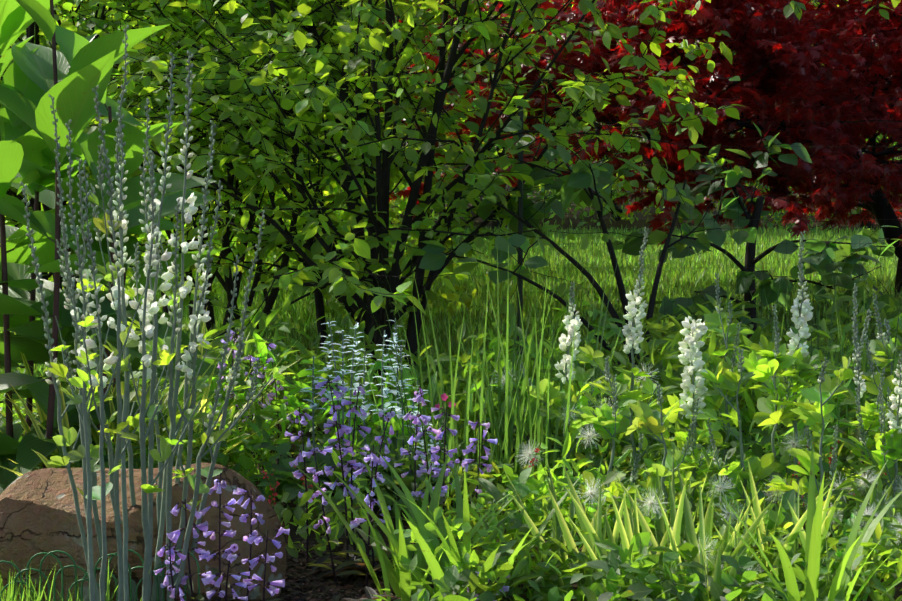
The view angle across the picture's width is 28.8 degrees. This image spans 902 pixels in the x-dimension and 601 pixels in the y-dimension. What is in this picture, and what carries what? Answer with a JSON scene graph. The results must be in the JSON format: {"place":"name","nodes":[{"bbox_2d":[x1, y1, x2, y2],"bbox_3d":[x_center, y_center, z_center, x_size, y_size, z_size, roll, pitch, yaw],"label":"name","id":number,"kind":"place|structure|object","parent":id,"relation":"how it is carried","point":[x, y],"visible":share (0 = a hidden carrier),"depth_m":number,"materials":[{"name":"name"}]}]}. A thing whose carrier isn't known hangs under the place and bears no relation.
{"place":"outdoors","nodes":[
{"label":"outdoors","id":0,"kind":"place"},
{"bbox_2d":[0,0,478,370],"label":"shrub leaves","id":1,"kind":"object","parent":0,"point":[231,28],"depth_m":7.79,"materials":[{"name":"green plant"}]},
{"bbox_2d":[4,148,901,600],"bbox_3d":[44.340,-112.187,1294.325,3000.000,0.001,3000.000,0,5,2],"label":"ground","id":2,"kind":"structure","parent":0,"point":[638,222],"depth_m":22.93,"materials":[{"name":"brown soil"}]},
{"bbox_2d":[0,549,199,600],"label":"wire hoop edging","id":3,"kind":"object","parent":2,"relation":"on","point":[83,579],"visible":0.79,"depth_m":3.69,"materials":[{"name":"paint"}]},
{"bbox_2d":[0,0,228,490],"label":"leaves","id":4,"kind":"object","parent":2,"relation":"on","point":[28,145],"visible":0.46,"depth_m":4.99,"materials":[{"name":"green plant"}]},
{"bbox_2d":[0,463,286,600],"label":"boulder","id":5,"kind":"object","parent":2,"relation":"on","point":[38,512],"visible":0.48,"depth_m":3.82,"materials":[{"name":"brown stone"}]},
{"bbox_2d":[0,0,666,333],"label":"shrub","id":6,"kind":"object","parent":2,"relation":"on","point":[481,102],"depth_m":9.07,"materials":[{"name":"green plant"}]},
{"bbox_2d":[260,538,433,600],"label":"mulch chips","id":7,"kind":"object","parent":2,"relation":"on","point":[299,578],"visible":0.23,"depth_m":4.18,"materials":[{"name":"brown wood"}]},
{"bbox_2d":[0,277,901,600],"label":"bed foliage","id":8,"kind":"object","parent":2,"relation":"on","point":[534,491],"visible":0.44,"depth_m":4.96,"materials":[{"name":"green plant"}]},
{"bbox_2d":[0,239,901,600],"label":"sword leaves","id":9,"kind":"object","parent":2,"relation":"on","point":[400,579],"visible":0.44,"depth_m":4.06,"materials":[{"name":"green plant"}]},
{"bbox_2d":[0,0,901,600],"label":"herb stems","id":10,"kind":"object","parent":2,"relation":"on","point":[164,510],"visible":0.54,"depth_m":3.67,"materials":[{"name":"green plant"}]},
{"bbox_2d":[20,25,901,600],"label":"flowers","id":11,"kind":"object","parent":10,"relation":"on","point":[696,343],"visible":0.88,"depth_m":4.13,"materials":[{"name":"purple plant"}]},
{"bbox_2d":[46,192,901,513],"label":"plant leaves","id":12,"kind":"object","parent":10,"relation":"attached to","point":[762,362],"visible":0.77,"depth_m":4.53,"materials":[{"name":"green plant"}]},
{"bbox_2d":[16,0,900,406],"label":"shrub","id":13,"kind":"object","parent":2,"relation":"on","point":[368,44],"depth_m":6.98,"materials":[{"name":"green plant"}]},
{"bbox_2d":[400,119,756,382],"bbox_3d":[0.541,-0.155,6.878,1.424,1.109,1.711,0,5,2],"label":"shrub","id":14,"kind":"object","parent":2,"relation":"on","point":[573,184],"depth_m":6.90,"materials":[{"name":"green plant"}]},
{"bbox_2d":[612,122,901,338],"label":"shrub leaves","id":15,"kind":"object","parent":2,"relation":"on","point":[849,268],"depth_m":8.04,"materials":[{"name":"green plant"}]},
{"bbox_2d":[5,0,901,323],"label":"woodland","id":16,"kind":"object","parent":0,"point":[397,206],"depth_m":12.95,"materials":[{"name":"green plant"}]},
{"label":"lawn","id":17,"kind":"structure","parent":0,"visible":0},
{"bbox_2d":[0,224,901,389],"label":"lawn grass","id":18,"kind":"structure","parent":17,"relation":"on","point":[686,276],"depth_m":11.93,"materials":[{"name":"green plant"}]},
{"bbox_2d":[318,0,901,295],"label":"maple","id":19,"kind":"object","parent":17,"relation":"on","point":[710,19],"depth_m":9.90,"materials":[{"name":"red plant"}]},
{"bbox_2d":[394,0,901,37],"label":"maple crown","id":20,"kind":"object","parent":17,"relation":"on","point":[577,1],"visible":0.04,"depth_m":13.61}
]}

